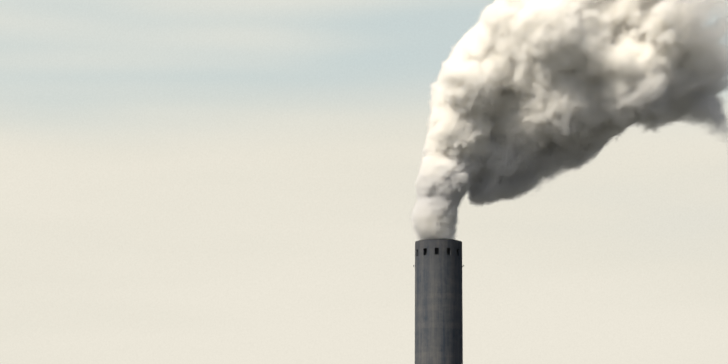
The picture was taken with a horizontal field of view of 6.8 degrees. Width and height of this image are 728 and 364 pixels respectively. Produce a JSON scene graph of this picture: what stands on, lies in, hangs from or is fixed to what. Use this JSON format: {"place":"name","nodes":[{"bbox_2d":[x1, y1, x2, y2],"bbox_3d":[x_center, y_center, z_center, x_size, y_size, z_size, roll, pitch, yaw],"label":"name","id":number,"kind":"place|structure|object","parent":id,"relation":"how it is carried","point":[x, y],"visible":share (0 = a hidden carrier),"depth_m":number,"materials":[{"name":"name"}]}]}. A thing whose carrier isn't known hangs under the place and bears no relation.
{"place":"outdoors","nodes":[
{"label":"outdoors","id":0,"kind":"place"},
{"bbox_2d":[0,0,727,363],"label":"sky","id":1,"kind":"structure","parent":0,"point":[182,181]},
{"label":"apron ground","id":2,"kind":"structure","parent":0,"visible":0},
{"bbox_2d":[413,239,463,363],"bbox_3d":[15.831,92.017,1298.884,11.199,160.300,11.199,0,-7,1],"label":"smokestack","id":3,"kind":"object","parent":2,"relation":"on","point":[438,307],"visible":1,"depth_m":1303.56,"materials":[{"name":"concrete"}]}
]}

